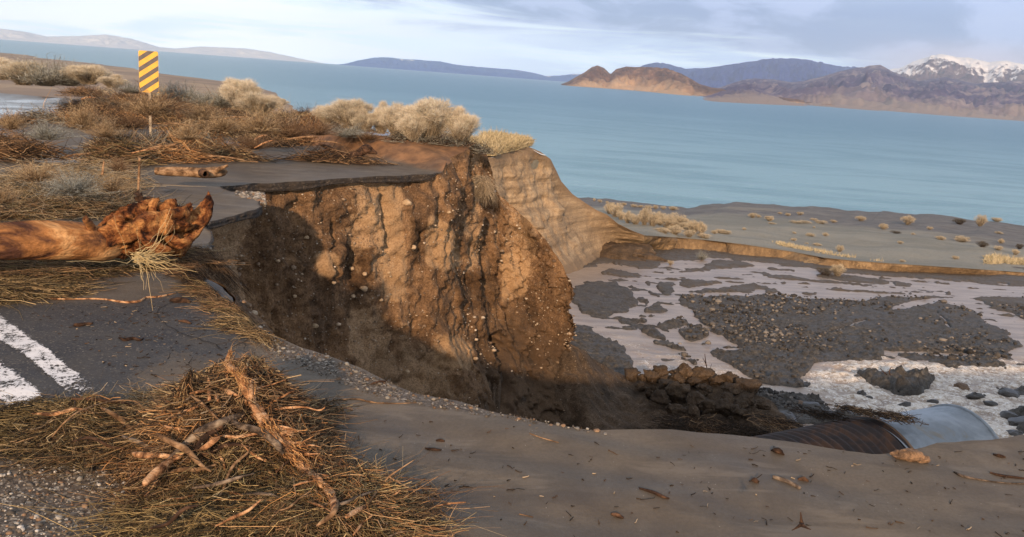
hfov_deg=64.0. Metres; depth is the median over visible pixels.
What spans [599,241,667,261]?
soil mound
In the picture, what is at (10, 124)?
shrub
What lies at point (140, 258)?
root tuft
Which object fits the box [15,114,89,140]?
shrub
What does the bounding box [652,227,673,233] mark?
shrub
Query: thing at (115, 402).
long stick
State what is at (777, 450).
bark piece
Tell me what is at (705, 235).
shrub
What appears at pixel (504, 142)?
dry grass
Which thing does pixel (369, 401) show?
vine
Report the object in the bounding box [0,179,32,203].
shrub
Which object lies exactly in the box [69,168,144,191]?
shrub
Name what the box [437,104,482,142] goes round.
shrub
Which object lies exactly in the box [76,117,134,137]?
shrub
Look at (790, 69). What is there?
mountains
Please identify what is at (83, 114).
shrub
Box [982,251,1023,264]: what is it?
dry grass
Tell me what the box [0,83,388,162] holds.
flood debris
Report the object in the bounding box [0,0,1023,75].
sky
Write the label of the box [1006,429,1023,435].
boulder
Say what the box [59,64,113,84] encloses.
shrub
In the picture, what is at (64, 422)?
thin branch
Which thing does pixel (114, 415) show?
broken stick
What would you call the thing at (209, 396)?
splinter
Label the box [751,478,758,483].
bark piece
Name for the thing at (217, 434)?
loose twigs
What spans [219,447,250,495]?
thin branch
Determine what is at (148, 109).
shrub
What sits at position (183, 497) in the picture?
splinter
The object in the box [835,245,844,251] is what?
shrub
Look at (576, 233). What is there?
bluff
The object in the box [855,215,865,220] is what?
shrub
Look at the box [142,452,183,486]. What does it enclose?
broken branch
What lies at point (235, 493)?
splinter
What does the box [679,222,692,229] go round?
shrub
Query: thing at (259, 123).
shrub
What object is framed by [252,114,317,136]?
shrub
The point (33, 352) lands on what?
road marking
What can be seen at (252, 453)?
splinter
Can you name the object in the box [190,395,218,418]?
broken stick
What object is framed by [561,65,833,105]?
hill
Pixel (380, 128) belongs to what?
shrub
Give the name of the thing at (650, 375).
soil clod
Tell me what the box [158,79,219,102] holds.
shrub
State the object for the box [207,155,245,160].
bare stick
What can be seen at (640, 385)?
soil clod
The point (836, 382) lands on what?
stream
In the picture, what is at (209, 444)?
splinter
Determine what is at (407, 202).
cobble
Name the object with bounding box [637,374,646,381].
soil clod
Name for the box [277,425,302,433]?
splinter
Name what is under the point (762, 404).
soil clod
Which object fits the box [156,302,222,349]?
road crack
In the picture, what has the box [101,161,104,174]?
stake
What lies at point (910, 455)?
mud rock
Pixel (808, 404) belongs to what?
boulder
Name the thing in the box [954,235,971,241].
shrub
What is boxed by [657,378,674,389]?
soil clod
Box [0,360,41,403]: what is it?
road marking
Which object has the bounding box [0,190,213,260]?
driftwood log
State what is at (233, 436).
broken stick
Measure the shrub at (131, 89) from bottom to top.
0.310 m
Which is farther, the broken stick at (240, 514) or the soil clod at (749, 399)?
the soil clod at (749, 399)
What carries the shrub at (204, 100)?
on the flood debris at (101, 95)
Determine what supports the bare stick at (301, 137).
on the flood debris at (19, 146)
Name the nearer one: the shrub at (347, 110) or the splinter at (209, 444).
the splinter at (209, 444)
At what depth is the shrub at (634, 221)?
55.52 m
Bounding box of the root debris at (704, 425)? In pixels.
[639,395,928,436]
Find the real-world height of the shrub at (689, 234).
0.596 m
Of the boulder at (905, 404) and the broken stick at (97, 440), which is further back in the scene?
the boulder at (905, 404)
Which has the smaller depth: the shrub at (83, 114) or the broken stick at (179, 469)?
the broken stick at (179, 469)
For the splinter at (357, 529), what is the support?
on the straw heap at (264, 517)
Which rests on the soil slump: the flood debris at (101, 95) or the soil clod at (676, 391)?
the soil clod at (676, 391)
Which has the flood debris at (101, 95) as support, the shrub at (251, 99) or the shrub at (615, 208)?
the shrub at (251, 99)
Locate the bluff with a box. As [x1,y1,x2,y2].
[488,147,643,273]
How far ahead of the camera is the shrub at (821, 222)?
77.00 m
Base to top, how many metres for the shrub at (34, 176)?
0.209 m
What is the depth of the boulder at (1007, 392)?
21.29 m
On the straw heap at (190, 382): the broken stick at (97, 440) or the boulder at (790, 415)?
the broken stick at (97, 440)
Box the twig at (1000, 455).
[993,453,1005,457]
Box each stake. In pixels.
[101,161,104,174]
[137,156,140,192]
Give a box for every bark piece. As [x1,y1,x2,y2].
[169,297,190,302]
[425,448,441,450]
[611,512,623,518]
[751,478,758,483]
[771,447,783,454]
[798,476,808,481]
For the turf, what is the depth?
15.19 m
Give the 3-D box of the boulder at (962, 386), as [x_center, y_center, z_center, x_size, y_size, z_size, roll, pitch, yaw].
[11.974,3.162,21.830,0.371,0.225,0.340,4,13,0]
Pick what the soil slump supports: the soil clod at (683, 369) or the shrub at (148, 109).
the soil clod at (683, 369)
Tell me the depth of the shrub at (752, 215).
80.37 m
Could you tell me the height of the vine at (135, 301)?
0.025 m
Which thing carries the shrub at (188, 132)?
on the flood debris at (19, 146)
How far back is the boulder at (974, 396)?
20.87 m
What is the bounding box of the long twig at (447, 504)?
[414,502,465,516]
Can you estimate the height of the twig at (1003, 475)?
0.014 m
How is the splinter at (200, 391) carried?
on the straw heap at (190, 382)
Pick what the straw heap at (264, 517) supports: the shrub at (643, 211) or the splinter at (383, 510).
the splinter at (383, 510)
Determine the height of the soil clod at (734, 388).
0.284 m
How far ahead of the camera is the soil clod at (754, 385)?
17.24 m
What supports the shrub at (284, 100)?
on the flood debris at (101, 95)
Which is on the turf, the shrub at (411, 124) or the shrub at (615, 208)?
the shrub at (411, 124)
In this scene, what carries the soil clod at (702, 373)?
on the soil slump
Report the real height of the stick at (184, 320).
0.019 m
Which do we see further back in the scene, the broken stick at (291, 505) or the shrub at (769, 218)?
the shrub at (769, 218)
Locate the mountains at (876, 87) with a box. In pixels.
[702,65,1023,120]
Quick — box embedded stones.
[213,154,576,410]
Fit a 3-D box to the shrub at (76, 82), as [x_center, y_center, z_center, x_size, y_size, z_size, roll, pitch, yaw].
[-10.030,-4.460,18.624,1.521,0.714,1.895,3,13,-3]
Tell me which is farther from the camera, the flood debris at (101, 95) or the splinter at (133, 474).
the flood debris at (101, 95)
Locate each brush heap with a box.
[0,148,219,222]
[0,369,373,536]
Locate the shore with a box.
[0,53,296,117]
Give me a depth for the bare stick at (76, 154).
9.57 m
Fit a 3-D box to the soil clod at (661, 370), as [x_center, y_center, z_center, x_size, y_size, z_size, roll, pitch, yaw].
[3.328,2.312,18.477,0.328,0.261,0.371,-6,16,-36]
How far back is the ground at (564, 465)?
3.69 m
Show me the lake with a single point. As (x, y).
(684, 151)
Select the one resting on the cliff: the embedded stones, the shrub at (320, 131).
the embedded stones
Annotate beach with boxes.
[531,160,1023,271]
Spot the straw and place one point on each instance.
(543, 438)
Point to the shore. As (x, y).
(11, 87)
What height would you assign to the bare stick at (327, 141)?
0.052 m
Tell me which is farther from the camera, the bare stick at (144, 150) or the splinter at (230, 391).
the bare stick at (144, 150)
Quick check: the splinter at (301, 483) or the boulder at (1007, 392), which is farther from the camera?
the boulder at (1007, 392)
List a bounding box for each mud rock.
[890,448,924,461]
[917,455,930,462]
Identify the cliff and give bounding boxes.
[42,96,603,426]
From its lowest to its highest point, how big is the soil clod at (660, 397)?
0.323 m
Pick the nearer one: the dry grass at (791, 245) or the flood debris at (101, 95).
the flood debris at (101, 95)
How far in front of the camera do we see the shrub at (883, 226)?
78.29 m
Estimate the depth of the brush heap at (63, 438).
3.29 m
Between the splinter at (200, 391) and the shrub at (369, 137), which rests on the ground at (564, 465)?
the shrub at (369, 137)
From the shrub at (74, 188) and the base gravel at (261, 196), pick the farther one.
the base gravel at (261, 196)
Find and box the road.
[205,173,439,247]
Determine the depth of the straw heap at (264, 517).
2.84 m
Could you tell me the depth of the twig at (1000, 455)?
3.94 m
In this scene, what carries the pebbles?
on the ground at (564, 465)
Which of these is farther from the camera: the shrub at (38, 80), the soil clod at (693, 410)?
the shrub at (38, 80)
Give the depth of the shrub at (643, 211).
55.15 m
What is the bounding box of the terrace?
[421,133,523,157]
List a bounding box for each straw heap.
[0,242,246,318]
[0,362,513,536]
[32,348,413,508]
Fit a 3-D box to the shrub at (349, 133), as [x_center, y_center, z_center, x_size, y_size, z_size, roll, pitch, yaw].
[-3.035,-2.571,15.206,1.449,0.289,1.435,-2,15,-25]
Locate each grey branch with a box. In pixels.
[167,410,250,458]
[194,425,223,454]
[230,419,283,454]
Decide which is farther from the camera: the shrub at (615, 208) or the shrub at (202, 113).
the shrub at (615, 208)
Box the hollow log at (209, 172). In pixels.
[154,164,227,177]
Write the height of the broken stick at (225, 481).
0.084 m
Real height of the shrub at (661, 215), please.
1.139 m
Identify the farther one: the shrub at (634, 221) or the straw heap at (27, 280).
the shrub at (634, 221)
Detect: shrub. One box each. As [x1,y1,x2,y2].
[0,52,77,86]
[0,57,17,79]
[0,60,45,85]
[0,108,35,129]
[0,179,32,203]
[2,159,82,183]
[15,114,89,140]
[19,57,98,86]
[33,165,123,198]
[36,95,121,129]
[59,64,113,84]
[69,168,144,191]
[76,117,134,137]
[95,74,128,88]
[96,80,201,113]
[97,107,156,127]
[102,154,135,171]
[103,80,147,93]
[104,89,192,115]
[151,80,181,99]
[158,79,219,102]
[165,115,210,139]
[174,99,228,119]
[181,90,224,105]
[183,111,256,131]
[190,86,232,107]
[217,76,264,109]
[218,130,276,149]
[220,102,296,134]
[231,91,287,116]
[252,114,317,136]
[275,96,288,105]
[294,115,345,135]
[311,105,338,124]
[317,97,374,128]
[323,122,377,137]
[349,107,378,130]
[355,126,384,139]
[367,99,389,133]
[377,100,418,135]
[392,96,459,140]
[394,112,429,141]
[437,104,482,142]
[604,202,613,213]
[607,202,623,216]
[615,210,624,219]
[622,210,633,222]
[627,213,640,223]
[637,206,651,224]
[646,212,661,225]
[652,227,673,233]
[655,211,665,224]
[659,214,677,227]
[665,212,686,225]
[665,225,684,234]
[673,216,689,226]
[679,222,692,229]
[683,229,695,236]
[685,220,701,233]
[692,221,707,234]
[695,248,710,259]
[697,232,709,238]
[748,213,756,217]
[764,216,773,220]
[814,267,833,275]
[815,220,827,223]
[829,264,846,275]
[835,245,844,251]
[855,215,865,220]
[879,223,888,228]
[900,215,915,224]
[951,218,965,224]
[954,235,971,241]
[973,214,987,225]
[975,241,988,246]
[990,218,1003,221]
[1011,249,1019,254]
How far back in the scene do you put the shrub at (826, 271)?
42.98 m
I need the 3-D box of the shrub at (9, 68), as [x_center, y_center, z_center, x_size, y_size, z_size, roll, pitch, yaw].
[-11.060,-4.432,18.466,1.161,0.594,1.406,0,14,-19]
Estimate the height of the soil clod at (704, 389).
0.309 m
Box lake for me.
[0,39,1023,225]
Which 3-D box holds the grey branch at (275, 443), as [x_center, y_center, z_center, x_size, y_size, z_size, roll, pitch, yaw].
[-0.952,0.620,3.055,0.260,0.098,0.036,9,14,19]
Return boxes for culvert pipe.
[752,416,913,453]
[879,404,998,448]
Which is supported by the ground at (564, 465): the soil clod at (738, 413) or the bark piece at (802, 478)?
the bark piece at (802, 478)
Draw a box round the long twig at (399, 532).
[389,531,447,536]
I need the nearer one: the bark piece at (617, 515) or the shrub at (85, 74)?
the bark piece at (617, 515)
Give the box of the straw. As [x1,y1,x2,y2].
[529,433,558,442]
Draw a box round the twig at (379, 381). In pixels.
[369,380,386,384]
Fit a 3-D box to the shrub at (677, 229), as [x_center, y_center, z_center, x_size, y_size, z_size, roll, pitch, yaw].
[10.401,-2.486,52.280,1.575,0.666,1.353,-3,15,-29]
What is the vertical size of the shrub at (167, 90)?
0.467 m
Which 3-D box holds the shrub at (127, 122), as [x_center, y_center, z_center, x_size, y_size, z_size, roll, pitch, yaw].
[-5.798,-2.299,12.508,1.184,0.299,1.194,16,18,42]
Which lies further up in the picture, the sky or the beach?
the sky
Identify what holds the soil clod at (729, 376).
on the soil slump
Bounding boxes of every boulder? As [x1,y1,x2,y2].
[780,410,797,422]
[802,401,820,406]
[898,401,910,406]
[927,399,938,403]
[953,382,969,390]
[965,393,985,399]
[983,401,997,405]
[997,388,1019,397]
[999,410,1017,418]
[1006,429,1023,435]
[1007,416,1023,425]
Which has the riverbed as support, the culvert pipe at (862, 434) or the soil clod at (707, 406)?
the culvert pipe at (862, 434)
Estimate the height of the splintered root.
0.412 m
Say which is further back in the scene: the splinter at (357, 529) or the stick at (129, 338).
the stick at (129, 338)
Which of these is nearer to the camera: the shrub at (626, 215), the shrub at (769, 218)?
the shrub at (626, 215)
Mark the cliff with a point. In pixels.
(278, 228)
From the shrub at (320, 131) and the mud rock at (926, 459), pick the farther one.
the shrub at (320, 131)
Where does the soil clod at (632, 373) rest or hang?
on the soil slump
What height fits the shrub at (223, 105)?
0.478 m
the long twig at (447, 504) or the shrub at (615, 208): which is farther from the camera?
the shrub at (615, 208)
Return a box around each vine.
[47,293,175,302]
[331,398,416,403]
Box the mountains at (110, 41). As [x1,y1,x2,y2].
[0,29,319,62]
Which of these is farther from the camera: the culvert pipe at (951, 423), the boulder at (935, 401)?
the boulder at (935, 401)
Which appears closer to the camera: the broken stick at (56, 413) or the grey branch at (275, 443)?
the grey branch at (275, 443)
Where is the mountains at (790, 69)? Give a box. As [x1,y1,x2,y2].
[641,58,858,87]
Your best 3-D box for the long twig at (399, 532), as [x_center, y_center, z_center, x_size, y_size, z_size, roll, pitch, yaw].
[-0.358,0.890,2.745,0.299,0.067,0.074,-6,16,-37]
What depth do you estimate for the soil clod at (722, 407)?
16.15 m
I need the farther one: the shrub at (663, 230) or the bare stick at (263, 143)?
the shrub at (663, 230)
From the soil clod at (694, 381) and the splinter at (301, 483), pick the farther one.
the soil clod at (694, 381)
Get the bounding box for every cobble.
[360,286,367,291]
[402,199,411,205]
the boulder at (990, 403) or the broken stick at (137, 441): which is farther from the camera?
the boulder at (990, 403)
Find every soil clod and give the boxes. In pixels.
[624,367,640,381]
[634,381,646,390]
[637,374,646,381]
[643,369,660,382]
[645,386,658,397]
[650,389,670,404]
[652,365,668,376]
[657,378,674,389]
[665,381,690,403]
[665,403,683,415]
[669,362,693,382]
[669,372,685,383]
[677,404,700,421]
[686,376,702,386]
[686,391,705,410]
[691,366,715,381]
[695,383,712,396]
[699,398,718,413]
[708,374,724,384]
[715,398,732,417]
[718,371,738,382]
[721,382,742,394]
[730,404,751,420]
[735,377,761,393]
[738,392,755,405]
[755,399,770,409]
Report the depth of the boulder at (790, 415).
18.06 m
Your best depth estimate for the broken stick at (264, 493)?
2.78 m
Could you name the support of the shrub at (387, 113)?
on the ground at (564, 465)
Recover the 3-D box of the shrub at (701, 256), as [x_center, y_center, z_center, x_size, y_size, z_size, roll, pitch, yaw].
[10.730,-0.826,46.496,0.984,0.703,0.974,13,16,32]
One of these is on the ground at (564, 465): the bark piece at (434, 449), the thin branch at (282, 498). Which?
the bark piece at (434, 449)
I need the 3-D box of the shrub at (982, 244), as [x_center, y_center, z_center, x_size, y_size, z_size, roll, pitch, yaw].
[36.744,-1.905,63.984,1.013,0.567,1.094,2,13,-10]
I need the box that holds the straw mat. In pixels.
[152,243,287,354]
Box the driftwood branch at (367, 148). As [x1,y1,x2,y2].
[306,143,377,163]
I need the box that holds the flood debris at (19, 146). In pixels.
[0,115,403,166]
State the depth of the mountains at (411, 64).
9703.40 m
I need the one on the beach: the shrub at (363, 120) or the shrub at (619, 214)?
the shrub at (619, 214)
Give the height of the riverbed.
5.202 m
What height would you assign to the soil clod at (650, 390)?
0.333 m
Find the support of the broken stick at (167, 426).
on the brush heap at (63, 438)
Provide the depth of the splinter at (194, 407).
3.10 m
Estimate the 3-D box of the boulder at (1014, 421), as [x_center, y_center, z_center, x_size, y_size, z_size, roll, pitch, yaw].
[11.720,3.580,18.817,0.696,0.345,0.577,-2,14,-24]
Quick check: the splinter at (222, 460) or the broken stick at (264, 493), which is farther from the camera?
the splinter at (222, 460)
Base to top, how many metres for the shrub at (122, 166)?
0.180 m
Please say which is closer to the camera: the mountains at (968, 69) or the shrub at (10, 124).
the shrub at (10, 124)
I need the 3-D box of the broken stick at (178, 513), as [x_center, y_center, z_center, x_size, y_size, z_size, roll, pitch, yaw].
[-1.090,0.802,2.615,0.172,0.120,0.058,6,13,6]
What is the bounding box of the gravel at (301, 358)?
[254,326,589,431]
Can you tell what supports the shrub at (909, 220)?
on the beach
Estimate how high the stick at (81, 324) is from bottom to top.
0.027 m
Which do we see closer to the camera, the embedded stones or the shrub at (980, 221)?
the embedded stones
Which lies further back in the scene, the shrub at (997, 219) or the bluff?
the shrub at (997, 219)
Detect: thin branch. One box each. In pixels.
[51,399,145,436]
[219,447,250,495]
[249,475,295,500]
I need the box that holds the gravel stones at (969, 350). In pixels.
[676,292,1023,408]
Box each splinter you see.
[122,468,140,481]
[167,494,195,498]
[171,405,198,414]
[189,390,206,393]
[200,436,219,450]
[207,377,212,400]
[214,382,237,395]
[218,453,225,474]
[224,490,251,501]
[242,444,267,461]
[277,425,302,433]
[293,480,313,485]
[307,501,335,515]
[353,516,370,535]
[368,506,399,516]
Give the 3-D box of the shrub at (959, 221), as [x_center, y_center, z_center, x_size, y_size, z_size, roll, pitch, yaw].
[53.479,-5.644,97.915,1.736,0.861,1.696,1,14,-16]
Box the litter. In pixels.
[31,300,1023,536]
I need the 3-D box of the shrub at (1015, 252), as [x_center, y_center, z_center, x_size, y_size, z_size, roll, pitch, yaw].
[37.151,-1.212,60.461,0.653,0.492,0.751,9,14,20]
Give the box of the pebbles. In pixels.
[0,459,137,536]
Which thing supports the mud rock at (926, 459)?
on the ground at (564, 465)
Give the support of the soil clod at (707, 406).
on the soil slump
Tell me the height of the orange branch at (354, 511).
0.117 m
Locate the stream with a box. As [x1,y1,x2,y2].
[566,258,1023,437]
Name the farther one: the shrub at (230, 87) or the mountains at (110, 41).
the mountains at (110, 41)
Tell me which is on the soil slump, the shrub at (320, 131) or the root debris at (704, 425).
the root debris at (704, 425)
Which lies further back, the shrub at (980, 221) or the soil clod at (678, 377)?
the shrub at (980, 221)
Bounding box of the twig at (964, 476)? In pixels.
[953,471,1023,483]
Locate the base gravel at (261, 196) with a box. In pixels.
[235,190,266,206]
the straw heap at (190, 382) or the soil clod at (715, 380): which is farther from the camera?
the soil clod at (715, 380)
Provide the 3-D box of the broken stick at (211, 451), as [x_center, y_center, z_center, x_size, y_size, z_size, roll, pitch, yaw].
[-1.095,0.665,3.013,0.258,0.055,0.031,3,13,-4]
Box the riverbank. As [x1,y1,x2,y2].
[644,235,1023,275]
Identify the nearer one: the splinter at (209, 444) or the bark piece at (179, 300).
the splinter at (209, 444)
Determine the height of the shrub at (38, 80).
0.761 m
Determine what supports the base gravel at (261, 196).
on the ground at (564, 465)
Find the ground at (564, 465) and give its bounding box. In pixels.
[0,93,1023,536]
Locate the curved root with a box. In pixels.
[316,500,338,526]
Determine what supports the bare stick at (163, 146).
on the flood debris at (19, 146)
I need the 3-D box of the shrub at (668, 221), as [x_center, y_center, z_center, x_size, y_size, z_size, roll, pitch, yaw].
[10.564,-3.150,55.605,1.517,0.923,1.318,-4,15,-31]
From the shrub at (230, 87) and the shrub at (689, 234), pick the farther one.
the shrub at (689, 234)
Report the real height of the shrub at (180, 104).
0.556 m
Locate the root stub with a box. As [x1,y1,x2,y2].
[792,512,810,529]
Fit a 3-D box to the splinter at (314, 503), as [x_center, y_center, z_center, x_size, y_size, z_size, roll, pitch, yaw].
[-0.617,0.780,2.669,0.168,0.029,0.013,16,18,42]
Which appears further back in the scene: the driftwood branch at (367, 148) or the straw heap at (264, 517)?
the driftwood branch at (367, 148)
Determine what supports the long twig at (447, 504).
on the straw heap at (264, 517)
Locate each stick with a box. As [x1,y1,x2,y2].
[31,407,92,415]
[63,153,90,157]
[71,397,170,414]
[72,436,126,448]
[73,322,92,326]
[100,407,137,435]
[118,337,143,340]
[121,435,156,450]
[131,148,156,153]
[149,145,182,147]
[150,505,199,528]
[156,433,211,471]
[162,424,187,430]
[166,463,216,474]
[178,319,191,323]
[184,442,249,456]
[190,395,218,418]
[190,473,253,488]
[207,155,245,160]
[214,432,279,438]
[215,499,261,526]
[241,492,283,499]
[254,140,273,148]
[257,457,296,481]
[279,491,309,510]
[286,136,317,139]
[310,141,341,143]
[322,490,376,505]
[638,487,668,498]
[773,475,800,488]
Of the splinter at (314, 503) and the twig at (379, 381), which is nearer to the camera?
the splinter at (314, 503)
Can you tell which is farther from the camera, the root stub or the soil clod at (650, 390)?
the soil clod at (650, 390)
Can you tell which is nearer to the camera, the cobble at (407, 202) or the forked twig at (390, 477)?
the forked twig at (390, 477)
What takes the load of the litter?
on the ground at (564, 465)
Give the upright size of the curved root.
0.048 m
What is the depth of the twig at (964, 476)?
3.66 m
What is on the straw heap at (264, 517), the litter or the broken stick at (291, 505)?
the broken stick at (291, 505)
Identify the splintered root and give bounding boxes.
[212,343,336,510]
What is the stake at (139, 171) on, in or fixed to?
on the ground at (564, 465)
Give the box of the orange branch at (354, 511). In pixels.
[345,490,400,518]
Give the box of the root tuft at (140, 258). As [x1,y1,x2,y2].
[68,208,195,309]
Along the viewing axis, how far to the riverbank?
48.69 m
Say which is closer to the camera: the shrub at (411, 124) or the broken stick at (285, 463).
the broken stick at (285, 463)
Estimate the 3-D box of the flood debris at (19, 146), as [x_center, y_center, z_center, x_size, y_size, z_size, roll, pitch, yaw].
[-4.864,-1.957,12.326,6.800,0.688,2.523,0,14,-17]
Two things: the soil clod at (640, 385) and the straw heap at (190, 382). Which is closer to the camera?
the straw heap at (190, 382)
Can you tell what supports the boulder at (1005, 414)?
on the riverbed
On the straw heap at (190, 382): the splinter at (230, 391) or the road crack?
the splinter at (230, 391)
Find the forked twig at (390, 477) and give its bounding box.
[368,459,434,506]
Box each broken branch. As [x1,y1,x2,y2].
[132,451,170,458]
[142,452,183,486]
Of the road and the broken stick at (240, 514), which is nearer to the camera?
the broken stick at (240, 514)
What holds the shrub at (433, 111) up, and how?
on the ground at (564, 465)
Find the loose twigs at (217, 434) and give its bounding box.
[3,353,441,536]
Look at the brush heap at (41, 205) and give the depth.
7.98 m
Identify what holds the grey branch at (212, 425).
on the straw heap at (264, 517)
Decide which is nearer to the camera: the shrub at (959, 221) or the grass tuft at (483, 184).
the grass tuft at (483, 184)
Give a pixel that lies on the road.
(281, 186)
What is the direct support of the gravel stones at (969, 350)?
on the riverbed
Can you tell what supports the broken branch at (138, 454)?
on the straw heap at (264, 517)
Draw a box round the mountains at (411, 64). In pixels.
[337,57,579,81]
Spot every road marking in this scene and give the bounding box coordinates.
[0,317,88,395]
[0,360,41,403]
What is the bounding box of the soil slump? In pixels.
[470,343,802,433]
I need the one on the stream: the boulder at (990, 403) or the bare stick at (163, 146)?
the boulder at (990, 403)
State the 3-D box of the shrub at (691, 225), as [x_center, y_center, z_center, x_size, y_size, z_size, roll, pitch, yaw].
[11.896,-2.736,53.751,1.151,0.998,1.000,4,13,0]
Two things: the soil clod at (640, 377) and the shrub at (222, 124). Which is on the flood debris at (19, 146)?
the shrub at (222, 124)
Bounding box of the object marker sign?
[138,50,158,133]
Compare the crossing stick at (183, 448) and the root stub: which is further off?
the crossing stick at (183, 448)
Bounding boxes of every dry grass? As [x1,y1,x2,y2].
[467,128,535,155]
[772,240,883,260]
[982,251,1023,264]
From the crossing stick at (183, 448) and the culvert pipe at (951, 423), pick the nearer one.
the crossing stick at (183, 448)
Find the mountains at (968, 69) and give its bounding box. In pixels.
[889,54,1023,82]
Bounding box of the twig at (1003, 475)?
[989,471,1023,478]
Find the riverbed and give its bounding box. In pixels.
[570,248,1023,431]
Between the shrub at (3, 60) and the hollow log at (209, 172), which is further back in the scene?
the shrub at (3, 60)
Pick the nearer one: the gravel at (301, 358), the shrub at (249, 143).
the gravel at (301, 358)
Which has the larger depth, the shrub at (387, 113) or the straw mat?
the shrub at (387, 113)
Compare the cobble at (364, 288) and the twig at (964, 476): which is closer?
the twig at (964, 476)
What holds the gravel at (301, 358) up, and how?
on the ground at (564, 465)
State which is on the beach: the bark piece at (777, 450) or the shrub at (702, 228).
the shrub at (702, 228)
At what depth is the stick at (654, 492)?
3.29 m
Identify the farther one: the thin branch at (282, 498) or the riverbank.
the riverbank
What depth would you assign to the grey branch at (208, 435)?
3.02 m
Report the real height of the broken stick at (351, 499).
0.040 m
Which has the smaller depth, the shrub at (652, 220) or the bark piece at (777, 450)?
the bark piece at (777, 450)
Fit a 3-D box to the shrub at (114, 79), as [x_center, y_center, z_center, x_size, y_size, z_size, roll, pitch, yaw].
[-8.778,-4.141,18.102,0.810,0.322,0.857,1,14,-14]
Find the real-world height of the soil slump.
2.906 m
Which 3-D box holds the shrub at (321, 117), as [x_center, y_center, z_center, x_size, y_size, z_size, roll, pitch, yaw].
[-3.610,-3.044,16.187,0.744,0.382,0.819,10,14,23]
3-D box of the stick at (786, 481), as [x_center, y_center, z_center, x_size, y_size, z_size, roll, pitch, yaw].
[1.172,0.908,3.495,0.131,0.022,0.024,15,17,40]
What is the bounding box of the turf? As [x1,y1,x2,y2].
[377,124,498,154]
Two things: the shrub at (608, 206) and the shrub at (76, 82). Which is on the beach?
the shrub at (608, 206)
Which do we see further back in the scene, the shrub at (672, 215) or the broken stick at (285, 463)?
the shrub at (672, 215)
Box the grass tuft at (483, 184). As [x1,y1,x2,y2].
[472,172,507,206]
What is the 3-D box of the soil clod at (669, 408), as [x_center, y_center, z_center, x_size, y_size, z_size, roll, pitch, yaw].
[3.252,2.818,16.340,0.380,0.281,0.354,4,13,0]
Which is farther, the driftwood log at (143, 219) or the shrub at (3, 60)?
the shrub at (3, 60)
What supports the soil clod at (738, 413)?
on the soil slump
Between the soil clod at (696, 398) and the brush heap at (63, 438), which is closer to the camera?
the brush heap at (63, 438)
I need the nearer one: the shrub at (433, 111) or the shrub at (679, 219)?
the shrub at (433, 111)
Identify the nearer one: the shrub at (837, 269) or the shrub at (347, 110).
the shrub at (347, 110)
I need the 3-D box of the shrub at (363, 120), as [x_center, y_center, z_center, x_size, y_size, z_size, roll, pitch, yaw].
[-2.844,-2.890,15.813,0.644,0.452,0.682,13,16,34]
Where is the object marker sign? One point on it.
(148, 71)

